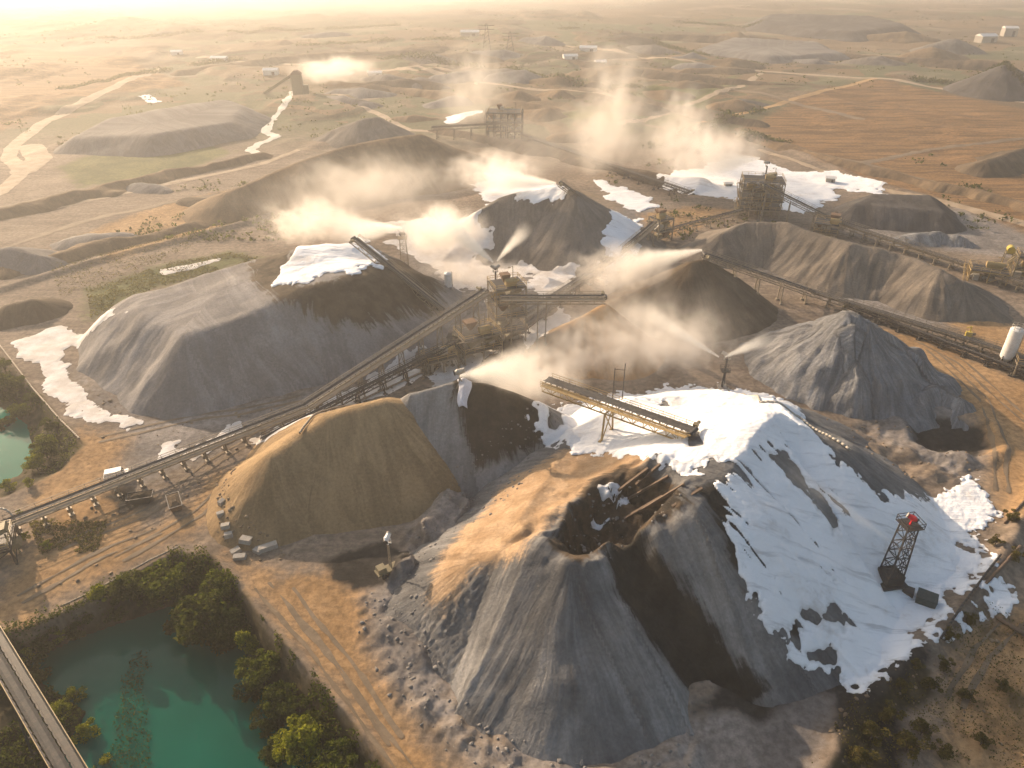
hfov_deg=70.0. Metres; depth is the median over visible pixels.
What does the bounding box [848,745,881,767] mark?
bush
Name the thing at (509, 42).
pylon
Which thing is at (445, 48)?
heap
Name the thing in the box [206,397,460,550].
sand stockpile
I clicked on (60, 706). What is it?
bush
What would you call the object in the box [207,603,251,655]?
broadleaf tree
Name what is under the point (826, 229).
transfer station
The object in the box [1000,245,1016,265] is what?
feed hopper
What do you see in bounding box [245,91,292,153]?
stream
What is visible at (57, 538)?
undergrowth
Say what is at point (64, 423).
water pipe
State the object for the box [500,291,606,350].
gallery conveyor
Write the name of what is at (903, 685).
bush
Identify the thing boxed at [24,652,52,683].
bush
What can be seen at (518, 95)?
heap
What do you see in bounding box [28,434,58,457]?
broadleaf tree
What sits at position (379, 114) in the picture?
dirt road
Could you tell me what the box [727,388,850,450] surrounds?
water hose
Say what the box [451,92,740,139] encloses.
track
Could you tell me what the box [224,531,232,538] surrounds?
concrete block
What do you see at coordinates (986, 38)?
shed
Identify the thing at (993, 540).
bush
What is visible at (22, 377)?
bush
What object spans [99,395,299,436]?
wheel rut
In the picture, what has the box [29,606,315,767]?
water
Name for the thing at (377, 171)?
overburden heap
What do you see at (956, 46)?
heap
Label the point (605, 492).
snow
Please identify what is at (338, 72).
snow
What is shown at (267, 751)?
bush
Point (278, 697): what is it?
broadleaf tree
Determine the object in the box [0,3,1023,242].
scrub
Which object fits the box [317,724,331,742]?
bush
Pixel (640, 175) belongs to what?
belt conveyor
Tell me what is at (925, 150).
track
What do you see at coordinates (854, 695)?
undergrowth
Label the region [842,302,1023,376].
belt conveyor
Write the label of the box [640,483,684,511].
timber beam
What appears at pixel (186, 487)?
wheel rut
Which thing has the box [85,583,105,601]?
broadleaf tree
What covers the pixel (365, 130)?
gravel stockpile
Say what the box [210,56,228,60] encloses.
shed
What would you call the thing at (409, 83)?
heap
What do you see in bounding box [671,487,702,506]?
timber beam
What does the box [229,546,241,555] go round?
concrete block
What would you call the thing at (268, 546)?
concrete block
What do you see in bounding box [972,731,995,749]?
bush
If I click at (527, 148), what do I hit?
earth embankment
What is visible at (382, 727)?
wheel rut
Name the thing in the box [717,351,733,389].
spray mast
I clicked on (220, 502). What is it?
concrete block
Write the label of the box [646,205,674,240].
drive house
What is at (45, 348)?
snow
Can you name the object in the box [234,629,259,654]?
broadleaf tree
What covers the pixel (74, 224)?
track
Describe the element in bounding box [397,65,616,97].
track
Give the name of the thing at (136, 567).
water pipe
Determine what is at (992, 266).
screening plant
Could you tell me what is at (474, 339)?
screening plant
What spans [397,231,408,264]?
spray tower
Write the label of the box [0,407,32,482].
water
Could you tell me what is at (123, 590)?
broadleaf tree
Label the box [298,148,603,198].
track
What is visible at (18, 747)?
undergrowth
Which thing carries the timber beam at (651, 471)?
on the gravel stockpile at (545, 639)
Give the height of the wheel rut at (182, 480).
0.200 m
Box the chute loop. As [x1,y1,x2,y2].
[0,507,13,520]
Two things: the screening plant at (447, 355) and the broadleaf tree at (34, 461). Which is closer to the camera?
the broadleaf tree at (34, 461)
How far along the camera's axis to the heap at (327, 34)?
673.95 m
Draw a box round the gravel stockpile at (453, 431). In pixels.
[400,381,563,498]
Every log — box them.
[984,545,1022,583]
[995,615,1023,635]
[1003,500,1023,523]
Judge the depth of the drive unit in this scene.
170.85 m
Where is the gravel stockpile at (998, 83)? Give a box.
[943,65,1023,101]
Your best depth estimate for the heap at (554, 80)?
458.03 m
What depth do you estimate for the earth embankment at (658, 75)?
471.00 m
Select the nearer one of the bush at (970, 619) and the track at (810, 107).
the bush at (970, 619)
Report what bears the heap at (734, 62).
on the ground
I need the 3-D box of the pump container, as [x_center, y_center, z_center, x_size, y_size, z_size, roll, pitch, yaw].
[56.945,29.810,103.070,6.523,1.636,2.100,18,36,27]
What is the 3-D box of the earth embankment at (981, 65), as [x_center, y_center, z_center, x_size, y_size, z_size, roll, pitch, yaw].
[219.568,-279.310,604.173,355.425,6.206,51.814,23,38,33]
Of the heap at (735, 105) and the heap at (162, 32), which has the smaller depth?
the heap at (735, 105)
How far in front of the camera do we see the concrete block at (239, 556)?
109.81 m
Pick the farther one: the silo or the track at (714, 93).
the track at (714, 93)
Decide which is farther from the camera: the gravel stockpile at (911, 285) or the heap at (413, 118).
the heap at (413, 118)
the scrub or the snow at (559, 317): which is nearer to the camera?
the snow at (559, 317)
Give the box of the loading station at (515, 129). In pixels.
[484,102,522,139]
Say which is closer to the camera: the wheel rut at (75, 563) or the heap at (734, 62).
the wheel rut at (75, 563)
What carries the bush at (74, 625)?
on the ground
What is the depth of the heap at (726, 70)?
498.30 m
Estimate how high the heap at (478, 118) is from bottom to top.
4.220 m
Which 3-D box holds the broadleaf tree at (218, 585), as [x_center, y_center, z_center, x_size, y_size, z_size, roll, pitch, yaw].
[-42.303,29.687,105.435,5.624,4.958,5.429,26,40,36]
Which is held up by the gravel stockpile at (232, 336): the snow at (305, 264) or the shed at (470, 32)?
the snow at (305, 264)
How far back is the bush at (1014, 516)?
115.23 m
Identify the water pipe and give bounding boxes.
[0,345,79,438]
[61,546,179,606]
[299,364,439,433]
[940,554,1001,638]
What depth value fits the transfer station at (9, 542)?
109.46 m
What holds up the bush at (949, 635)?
on the ground
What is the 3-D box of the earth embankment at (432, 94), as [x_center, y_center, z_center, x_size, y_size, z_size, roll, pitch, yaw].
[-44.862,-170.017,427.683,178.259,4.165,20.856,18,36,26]
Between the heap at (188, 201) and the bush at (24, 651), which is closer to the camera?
the bush at (24, 651)
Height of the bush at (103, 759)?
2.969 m
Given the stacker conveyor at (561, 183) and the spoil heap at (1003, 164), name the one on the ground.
the spoil heap at (1003, 164)
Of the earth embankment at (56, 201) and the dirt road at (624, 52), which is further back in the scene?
the dirt road at (624, 52)
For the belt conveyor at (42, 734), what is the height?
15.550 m
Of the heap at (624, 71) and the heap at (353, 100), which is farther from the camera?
the heap at (624, 71)
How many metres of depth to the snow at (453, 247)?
211.70 m
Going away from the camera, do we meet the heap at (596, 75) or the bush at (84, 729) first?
the bush at (84, 729)
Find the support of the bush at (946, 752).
on the ground
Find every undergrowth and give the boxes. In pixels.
[0,357,380,767]
[0,369,1023,767]
[29,222,256,557]
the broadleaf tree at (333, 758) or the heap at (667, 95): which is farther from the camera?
the heap at (667, 95)
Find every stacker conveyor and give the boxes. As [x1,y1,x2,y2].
[349,236,447,315]
[540,373,700,442]
[557,179,601,209]
[701,249,815,304]
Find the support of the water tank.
on the gravel stockpile at (232, 336)
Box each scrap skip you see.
[125,489,153,505]
[165,491,182,512]
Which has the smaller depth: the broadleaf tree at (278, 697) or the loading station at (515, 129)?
the broadleaf tree at (278, 697)
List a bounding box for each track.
[3,205,162,247]
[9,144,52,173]
[155,194,216,204]
[196,56,444,74]
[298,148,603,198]
[323,58,639,104]
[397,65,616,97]
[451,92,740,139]
[558,56,864,119]
[616,73,763,124]
[860,137,1023,163]
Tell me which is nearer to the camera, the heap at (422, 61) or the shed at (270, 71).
the shed at (270, 71)
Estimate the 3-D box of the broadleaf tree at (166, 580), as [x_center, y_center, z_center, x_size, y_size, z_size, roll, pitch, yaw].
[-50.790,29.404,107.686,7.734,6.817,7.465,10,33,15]
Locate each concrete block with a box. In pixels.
[216,510,224,517]
[217,498,224,505]
[220,522,229,530]
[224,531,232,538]
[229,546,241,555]
[232,553,246,559]
[238,535,252,544]
[252,546,260,554]
[257,540,277,552]
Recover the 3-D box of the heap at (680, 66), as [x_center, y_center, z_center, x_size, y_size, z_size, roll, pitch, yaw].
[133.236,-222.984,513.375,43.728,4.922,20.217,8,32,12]
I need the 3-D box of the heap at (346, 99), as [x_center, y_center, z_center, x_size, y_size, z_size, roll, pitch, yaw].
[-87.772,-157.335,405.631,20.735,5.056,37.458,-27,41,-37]
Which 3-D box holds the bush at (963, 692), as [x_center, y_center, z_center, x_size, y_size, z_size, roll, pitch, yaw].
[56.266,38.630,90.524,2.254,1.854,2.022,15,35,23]
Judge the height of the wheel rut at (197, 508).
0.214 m
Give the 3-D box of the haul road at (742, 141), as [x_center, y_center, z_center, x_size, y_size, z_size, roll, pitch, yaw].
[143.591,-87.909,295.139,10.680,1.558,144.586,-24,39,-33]
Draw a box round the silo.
[985,322,1023,368]
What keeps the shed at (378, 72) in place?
on the ground
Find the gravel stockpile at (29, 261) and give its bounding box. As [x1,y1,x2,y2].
[0,247,67,274]
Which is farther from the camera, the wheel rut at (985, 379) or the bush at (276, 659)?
the wheel rut at (985, 379)
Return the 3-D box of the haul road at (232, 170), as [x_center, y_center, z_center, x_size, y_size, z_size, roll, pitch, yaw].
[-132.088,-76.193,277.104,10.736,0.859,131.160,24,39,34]
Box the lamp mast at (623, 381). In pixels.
[612,363,625,398]
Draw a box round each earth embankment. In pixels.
[0,152,273,219]
[0,221,209,279]
[170,48,445,75]
[322,80,566,111]
[428,128,694,194]
[558,58,803,85]
[585,32,997,70]
[616,93,769,127]
[734,134,1023,212]
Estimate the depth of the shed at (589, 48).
571.72 m
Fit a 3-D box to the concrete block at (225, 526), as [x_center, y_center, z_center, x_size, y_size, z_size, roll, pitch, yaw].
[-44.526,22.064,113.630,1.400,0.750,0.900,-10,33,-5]
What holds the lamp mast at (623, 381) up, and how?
on the ground
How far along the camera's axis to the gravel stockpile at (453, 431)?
125.55 m
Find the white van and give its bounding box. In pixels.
[103,466,129,482]
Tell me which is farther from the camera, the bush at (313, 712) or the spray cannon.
the spray cannon
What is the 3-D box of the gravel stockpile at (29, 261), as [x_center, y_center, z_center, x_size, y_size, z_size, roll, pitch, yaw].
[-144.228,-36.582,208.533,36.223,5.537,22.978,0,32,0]
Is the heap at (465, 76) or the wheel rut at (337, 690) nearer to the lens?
the wheel rut at (337, 690)
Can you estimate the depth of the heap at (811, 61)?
532.47 m
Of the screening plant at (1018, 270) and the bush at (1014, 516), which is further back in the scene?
the screening plant at (1018, 270)
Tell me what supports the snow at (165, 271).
on the ground
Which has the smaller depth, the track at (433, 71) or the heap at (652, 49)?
the track at (433, 71)
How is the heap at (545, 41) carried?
on the ground
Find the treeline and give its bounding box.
[47,19,1023,191]
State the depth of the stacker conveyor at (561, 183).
214.62 m
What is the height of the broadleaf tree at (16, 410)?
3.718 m
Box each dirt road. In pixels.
[0,69,158,194]
[335,94,732,199]
[564,44,1023,102]
[687,78,877,125]
[757,149,1023,225]
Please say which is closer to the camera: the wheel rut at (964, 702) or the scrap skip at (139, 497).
the wheel rut at (964, 702)
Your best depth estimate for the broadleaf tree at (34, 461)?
129.82 m
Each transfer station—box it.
[0,519,22,564]
[809,211,841,237]
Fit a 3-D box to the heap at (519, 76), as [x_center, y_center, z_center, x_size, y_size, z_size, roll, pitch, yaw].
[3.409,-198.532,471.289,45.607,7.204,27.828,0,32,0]
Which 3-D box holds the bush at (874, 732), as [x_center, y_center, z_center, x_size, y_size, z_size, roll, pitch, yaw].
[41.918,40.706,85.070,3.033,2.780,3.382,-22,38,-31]
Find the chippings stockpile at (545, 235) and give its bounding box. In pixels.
[462,190,665,275]
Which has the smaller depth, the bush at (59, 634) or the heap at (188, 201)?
the bush at (59, 634)
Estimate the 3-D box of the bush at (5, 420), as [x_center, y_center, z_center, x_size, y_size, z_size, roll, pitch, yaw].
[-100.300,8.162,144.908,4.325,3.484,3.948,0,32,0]
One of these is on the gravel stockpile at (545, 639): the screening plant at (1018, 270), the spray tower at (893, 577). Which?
the spray tower at (893, 577)
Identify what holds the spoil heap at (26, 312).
on the ground
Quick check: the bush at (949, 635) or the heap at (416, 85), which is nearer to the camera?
the bush at (949, 635)
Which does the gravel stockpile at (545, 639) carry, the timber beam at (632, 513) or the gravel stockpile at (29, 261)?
the timber beam at (632, 513)
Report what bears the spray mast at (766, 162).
on the ground
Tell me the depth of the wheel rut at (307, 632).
92.70 m
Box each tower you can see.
[263,69,309,94]
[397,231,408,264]
[483,266,526,343]
[878,512,926,591]
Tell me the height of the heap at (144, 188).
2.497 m
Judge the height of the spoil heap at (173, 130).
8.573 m
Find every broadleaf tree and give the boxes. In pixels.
[0,373,23,401]
[5,403,29,417]
[21,452,47,469]
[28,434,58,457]
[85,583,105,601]
[103,568,146,605]
[134,558,192,601]
[162,591,231,646]
[199,568,238,601]
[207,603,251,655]
[233,648,280,693]
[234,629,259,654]
[259,679,298,718]
[269,713,322,767]
[310,736,358,767]
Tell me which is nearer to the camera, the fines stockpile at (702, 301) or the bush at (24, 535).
the bush at (24, 535)
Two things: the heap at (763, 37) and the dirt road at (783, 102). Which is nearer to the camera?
the dirt road at (783, 102)
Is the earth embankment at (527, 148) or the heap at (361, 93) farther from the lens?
the heap at (361, 93)
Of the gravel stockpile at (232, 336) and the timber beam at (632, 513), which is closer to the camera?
the timber beam at (632, 513)
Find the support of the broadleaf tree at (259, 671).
on the ground
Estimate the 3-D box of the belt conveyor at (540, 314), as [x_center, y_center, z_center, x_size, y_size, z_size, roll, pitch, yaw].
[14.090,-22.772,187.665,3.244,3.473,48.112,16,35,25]
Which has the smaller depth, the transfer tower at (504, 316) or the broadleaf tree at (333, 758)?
the broadleaf tree at (333, 758)
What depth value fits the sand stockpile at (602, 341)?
157.09 m
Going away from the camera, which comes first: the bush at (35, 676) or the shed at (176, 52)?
the bush at (35, 676)
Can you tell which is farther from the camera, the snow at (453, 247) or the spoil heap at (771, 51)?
the spoil heap at (771, 51)
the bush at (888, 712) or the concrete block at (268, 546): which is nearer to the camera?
the bush at (888, 712)
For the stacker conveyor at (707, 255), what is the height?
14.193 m
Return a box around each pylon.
[478,24,493,50]
[506,31,513,51]
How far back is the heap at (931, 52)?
546.16 m
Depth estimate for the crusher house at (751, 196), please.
241.45 m
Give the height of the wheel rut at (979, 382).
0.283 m
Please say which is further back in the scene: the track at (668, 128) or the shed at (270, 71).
the shed at (270, 71)
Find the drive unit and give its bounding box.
[965,326,975,336]
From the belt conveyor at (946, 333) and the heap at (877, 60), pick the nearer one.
the belt conveyor at (946, 333)
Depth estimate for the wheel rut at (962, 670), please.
94.85 m
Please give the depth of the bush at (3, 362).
157.06 m
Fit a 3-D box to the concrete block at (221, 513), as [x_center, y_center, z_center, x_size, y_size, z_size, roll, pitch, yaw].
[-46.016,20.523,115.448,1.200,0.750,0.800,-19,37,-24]
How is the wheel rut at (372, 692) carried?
on the ground
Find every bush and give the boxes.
[0,358,11,371]
[0,416,16,431]
[0,478,16,491]
[0,666,39,696]
[8,375,25,389]
[19,647,38,662]
[20,531,30,540]
[22,477,33,487]
[23,393,39,403]
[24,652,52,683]
[39,417,59,431]
[39,540,52,549]
[49,699,72,721]
[51,629,65,644]
[61,685,87,702]
[64,614,94,640]
[70,716,100,745]
[91,752,110,767]
[188,563,207,584]
[232,679,266,703]
[249,703,286,739]
[257,732,285,767]
[259,651,280,668]
[284,694,309,718]
[296,706,323,729]
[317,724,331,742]
[336,738,355,753]
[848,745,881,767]
[859,719,891,747]
[878,699,906,726]
[891,728,930,759]
[895,677,913,693]
[909,716,939,740]
[910,658,925,669]
[920,676,943,692]
[930,738,953,760]
[938,653,955,672]
[943,626,961,642]
[956,688,976,702]
[964,612,978,624]
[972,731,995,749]
[987,534,1005,544]
[995,678,1014,692]
[1003,509,1020,521]
[1011,546,1023,562]
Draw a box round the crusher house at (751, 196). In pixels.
[734,168,786,219]
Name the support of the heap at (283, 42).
on the ground
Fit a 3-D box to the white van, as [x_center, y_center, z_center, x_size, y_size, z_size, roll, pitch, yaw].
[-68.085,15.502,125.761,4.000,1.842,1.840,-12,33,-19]
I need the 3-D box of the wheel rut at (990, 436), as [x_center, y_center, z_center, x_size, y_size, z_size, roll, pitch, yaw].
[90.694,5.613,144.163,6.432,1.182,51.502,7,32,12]
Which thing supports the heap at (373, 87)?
on the ground
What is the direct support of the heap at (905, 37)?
on the ground
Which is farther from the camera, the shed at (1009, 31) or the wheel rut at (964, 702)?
the shed at (1009, 31)
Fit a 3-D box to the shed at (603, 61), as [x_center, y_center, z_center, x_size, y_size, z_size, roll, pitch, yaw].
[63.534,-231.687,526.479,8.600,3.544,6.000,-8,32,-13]
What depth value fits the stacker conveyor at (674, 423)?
119.43 m
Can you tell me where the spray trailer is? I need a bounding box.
[374,532,394,579]
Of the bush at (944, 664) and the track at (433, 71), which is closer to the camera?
the bush at (944, 664)
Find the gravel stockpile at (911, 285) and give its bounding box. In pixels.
[674,222,1013,322]
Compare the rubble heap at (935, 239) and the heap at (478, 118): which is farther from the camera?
the heap at (478, 118)
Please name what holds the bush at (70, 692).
on the ground
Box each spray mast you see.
[490,264,500,306]
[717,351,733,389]
[763,161,769,175]
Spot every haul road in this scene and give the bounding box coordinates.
[0,197,43,207]
[57,149,299,208]
[715,137,1022,201]
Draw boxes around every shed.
[170,50,182,54]
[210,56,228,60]
[262,68,278,74]
[367,70,381,75]
[460,30,478,35]
[562,54,577,58]
[579,45,596,51]
[594,59,606,63]
[723,182,733,185]
[825,176,836,182]
[974,33,997,42]
[999,26,1018,36]
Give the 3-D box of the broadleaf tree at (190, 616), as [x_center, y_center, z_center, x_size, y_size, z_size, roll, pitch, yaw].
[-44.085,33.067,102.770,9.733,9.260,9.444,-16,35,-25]
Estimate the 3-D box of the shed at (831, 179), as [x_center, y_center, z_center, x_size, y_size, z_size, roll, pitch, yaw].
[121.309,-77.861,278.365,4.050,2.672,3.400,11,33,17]
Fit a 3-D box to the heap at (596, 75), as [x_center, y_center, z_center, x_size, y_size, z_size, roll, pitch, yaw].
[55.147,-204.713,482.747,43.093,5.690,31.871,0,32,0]
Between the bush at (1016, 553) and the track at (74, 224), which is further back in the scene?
the track at (74, 224)
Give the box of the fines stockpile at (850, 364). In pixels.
[739,310,976,432]
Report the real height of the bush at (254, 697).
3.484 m
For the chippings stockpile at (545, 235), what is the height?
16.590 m
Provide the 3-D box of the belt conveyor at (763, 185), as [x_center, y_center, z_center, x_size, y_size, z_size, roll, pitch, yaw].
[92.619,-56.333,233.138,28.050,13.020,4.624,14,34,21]
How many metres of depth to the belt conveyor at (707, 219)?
234.04 m
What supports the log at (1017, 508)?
on the ground
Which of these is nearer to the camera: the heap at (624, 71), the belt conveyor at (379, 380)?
the belt conveyor at (379, 380)
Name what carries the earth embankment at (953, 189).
on the ground
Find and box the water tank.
[444,272,452,288]
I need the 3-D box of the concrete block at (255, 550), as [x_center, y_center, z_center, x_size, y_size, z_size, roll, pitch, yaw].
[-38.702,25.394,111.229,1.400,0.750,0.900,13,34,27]
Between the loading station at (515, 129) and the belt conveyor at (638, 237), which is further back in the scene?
the loading station at (515, 129)
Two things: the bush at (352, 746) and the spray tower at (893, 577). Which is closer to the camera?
the bush at (352, 746)
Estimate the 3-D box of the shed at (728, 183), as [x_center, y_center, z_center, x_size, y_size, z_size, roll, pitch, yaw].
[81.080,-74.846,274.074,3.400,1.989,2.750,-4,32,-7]
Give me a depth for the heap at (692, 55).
540.51 m
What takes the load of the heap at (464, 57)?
on the ground
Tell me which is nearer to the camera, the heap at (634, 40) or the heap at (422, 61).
the heap at (422, 61)
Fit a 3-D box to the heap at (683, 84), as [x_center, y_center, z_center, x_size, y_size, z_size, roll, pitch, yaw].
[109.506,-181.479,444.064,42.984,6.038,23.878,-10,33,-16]
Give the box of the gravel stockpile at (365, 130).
[313,117,414,148]
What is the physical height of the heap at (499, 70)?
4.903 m
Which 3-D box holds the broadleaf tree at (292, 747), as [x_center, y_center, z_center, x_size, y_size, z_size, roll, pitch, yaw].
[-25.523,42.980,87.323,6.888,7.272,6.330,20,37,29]
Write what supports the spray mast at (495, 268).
on the ground
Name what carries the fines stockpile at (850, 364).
on the ground
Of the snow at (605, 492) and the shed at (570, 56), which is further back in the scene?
the shed at (570, 56)
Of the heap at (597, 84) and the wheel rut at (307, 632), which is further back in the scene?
the heap at (597, 84)
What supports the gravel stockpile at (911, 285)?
on the ground
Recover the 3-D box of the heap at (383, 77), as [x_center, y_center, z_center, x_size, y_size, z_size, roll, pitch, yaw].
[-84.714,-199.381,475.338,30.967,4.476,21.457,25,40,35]
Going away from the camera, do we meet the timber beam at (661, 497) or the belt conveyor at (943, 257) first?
the timber beam at (661, 497)
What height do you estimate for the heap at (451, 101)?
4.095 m
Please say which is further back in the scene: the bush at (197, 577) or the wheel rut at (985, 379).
the wheel rut at (985, 379)
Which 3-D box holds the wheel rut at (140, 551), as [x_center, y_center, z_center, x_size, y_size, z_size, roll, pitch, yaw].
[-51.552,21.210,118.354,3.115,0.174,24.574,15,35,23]
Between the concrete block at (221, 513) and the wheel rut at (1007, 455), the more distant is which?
the wheel rut at (1007, 455)
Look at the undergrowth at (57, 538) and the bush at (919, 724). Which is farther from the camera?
the undergrowth at (57, 538)
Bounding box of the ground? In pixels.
[0,0,1023,767]
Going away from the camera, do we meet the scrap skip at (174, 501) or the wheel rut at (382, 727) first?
the wheel rut at (382, 727)
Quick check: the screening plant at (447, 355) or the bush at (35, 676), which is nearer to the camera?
the bush at (35, 676)
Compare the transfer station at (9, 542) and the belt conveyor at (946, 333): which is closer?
the transfer station at (9, 542)
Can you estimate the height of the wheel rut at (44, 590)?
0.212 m
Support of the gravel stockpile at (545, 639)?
on the ground
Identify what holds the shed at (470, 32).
on the ground
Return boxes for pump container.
[902,586,938,608]
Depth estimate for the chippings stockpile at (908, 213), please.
236.29 m
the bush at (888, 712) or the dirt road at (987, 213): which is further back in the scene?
the dirt road at (987, 213)
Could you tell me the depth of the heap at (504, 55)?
555.33 m
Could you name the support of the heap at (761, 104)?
on the ground
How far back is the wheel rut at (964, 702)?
93.81 m
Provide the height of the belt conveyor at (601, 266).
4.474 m
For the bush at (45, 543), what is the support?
on the ground
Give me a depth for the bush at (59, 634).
101.73 m
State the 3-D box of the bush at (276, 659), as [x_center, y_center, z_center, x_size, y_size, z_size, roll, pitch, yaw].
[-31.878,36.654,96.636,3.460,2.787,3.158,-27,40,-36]
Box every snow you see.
[10,308,142,430]
[139,68,482,123]
[157,238,641,460]
[160,258,220,274]
[271,236,387,286]
[375,209,580,301]
[467,172,659,272]
[526,382,1018,693]
[591,482,630,529]
[656,158,887,213]
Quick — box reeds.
[107,650,151,767]
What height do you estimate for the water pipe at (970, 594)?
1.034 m
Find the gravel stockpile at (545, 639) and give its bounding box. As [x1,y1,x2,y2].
[385,401,929,767]
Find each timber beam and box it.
[618,467,648,491]
[623,495,661,519]
[627,475,668,499]
[635,463,660,485]
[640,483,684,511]
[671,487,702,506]
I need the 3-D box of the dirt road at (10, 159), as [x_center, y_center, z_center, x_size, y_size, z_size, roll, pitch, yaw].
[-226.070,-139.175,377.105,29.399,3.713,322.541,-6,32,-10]
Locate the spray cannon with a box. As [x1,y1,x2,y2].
[453,367,471,407]
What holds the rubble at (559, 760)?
on the gravel stockpile at (545, 639)
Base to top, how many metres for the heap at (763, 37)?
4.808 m
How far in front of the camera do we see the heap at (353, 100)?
400.87 m
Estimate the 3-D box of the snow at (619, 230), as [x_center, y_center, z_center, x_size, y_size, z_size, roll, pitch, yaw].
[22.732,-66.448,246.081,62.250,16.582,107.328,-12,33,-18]
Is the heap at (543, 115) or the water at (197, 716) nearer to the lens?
the water at (197, 716)
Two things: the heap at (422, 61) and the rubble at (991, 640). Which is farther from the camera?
the heap at (422, 61)
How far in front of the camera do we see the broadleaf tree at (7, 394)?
150.81 m
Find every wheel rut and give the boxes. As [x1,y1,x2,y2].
[17,528,155,595]
[21,533,161,603]
[55,406,295,544]
[60,420,288,549]
[98,400,300,442]
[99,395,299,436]
[114,494,210,556]
[122,508,207,561]
[254,588,395,767]
[267,582,414,767]
[280,595,390,745]
[292,587,403,738]
[899,332,1023,421]
[903,330,1023,414]
[925,349,997,490]
[935,350,1011,492]
[945,613,1012,699]
[960,623,1023,708]
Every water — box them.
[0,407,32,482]
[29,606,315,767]
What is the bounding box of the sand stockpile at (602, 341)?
[524,304,665,380]
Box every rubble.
[37,336,1023,766]
[358,408,700,767]
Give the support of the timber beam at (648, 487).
on the gravel stockpile at (545, 639)
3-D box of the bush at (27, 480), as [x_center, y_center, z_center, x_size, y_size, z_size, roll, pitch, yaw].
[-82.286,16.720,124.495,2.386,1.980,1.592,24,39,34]
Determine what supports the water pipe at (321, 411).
on the ground
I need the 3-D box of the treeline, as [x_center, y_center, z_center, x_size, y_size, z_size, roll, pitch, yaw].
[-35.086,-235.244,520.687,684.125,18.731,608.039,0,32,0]
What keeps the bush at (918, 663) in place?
on the ground
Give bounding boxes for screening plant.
[415,338,459,376]
[449,313,502,366]
[963,257,1010,285]
[1007,247,1023,277]
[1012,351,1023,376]
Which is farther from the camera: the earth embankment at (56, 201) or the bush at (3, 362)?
the earth embankment at (56, 201)
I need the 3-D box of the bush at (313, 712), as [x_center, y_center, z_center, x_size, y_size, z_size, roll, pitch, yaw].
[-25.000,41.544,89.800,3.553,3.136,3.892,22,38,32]
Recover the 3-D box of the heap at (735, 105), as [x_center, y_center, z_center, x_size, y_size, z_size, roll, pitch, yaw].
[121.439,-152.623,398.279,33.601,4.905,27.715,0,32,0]
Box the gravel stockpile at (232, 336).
[76,249,466,418]
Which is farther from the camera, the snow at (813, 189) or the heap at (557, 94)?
the heap at (557, 94)
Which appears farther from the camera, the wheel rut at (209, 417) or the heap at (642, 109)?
the heap at (642, 109)
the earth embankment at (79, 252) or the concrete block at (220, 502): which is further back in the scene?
the earth embankment at (79, 252)
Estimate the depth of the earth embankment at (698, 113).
378.82 m
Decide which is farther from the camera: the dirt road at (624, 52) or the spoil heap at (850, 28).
the spoil heap at (850, 28)
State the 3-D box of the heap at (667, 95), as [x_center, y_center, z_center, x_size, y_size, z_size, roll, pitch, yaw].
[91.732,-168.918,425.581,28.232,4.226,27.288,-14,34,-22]
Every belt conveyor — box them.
[0,626,87,767]
[1,401,307,535]
[260,334,462,439]
[302,286,489,412]
[431,120,512,139]
[498,255,616,341]
[518,132,694,195]
[522,259,607,333]
[617,219,658,258]
[667,207,743,237]
[759,182,845,232]
[809,286,1023,366]
[839,218,1023,291]
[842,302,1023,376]
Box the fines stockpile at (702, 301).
[597,259,777,343]
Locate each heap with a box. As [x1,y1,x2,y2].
[0,298,72,330]
[50,232,137,250]
[53,100,271,156]
[126,183,173,193]
[144,31,177,36]
[176,197,206,206]
[181,134,501,225]
[250,39,299,45]
[301,31,351,37]
[324,87,396,98]
[327,95,376,108]
[349,98,382,107]
[355,84,389,91]
[360,74,405,81]
[368,79,445,89]
[391,114,440,122]
[399,54,458,64]
[400,45,466,50]
[407,77,451,88]
[422,96,473,108]
[428,70,493,83]
[443,51,503,63]
[455,113,520,123]
[471,50,522,60]
[483,70,542,83]
[485,68,513,72]
[492,90,540,101]
[517,36,565,45]
[519,108,567,122]
[529,76,582,85]
[535,89,574,100]
[546,130,591,142]
[565,70,626,81]
[572,51,638,59]
[583,65,644,77]
[584,79,624,87]
[605,36,658,45]
[607,102,672,115]
[625,44,680,54]
[641,90,695,101]
[658,80,724,88]
[671,52,706,58]
[671,62,717,69]
[676,67,758,74]
[693,38,849,63]
[695,57,765,69]
[706,99,764,111]
[739,99,769,106]
[744,13,920,41]
[746,35,780,39]
[792,59,836,64]
[840,56,905,65]
[866,31,940,43]
[888,231,976,248]
[896,47,971,59]
[908,38,986,54]
[954,148,1023,177]
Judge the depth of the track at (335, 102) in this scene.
488.95 m
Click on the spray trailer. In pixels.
(382, 570)
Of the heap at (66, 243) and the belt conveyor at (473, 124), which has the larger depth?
the belt conveyor at (473, 124)
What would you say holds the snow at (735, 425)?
on the gravel stockpile at (545, 639)
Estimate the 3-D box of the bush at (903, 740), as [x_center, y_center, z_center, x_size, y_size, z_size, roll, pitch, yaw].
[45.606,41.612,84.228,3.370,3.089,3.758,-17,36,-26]
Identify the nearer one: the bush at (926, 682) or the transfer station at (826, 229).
the bush at (926, 682)
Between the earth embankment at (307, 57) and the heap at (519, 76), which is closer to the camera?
the heap at (519, 76)
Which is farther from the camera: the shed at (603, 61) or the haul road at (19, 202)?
the shed at (603, 61)
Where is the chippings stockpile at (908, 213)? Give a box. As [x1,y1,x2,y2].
[825,194,966,233]
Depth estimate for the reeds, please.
92.57 m

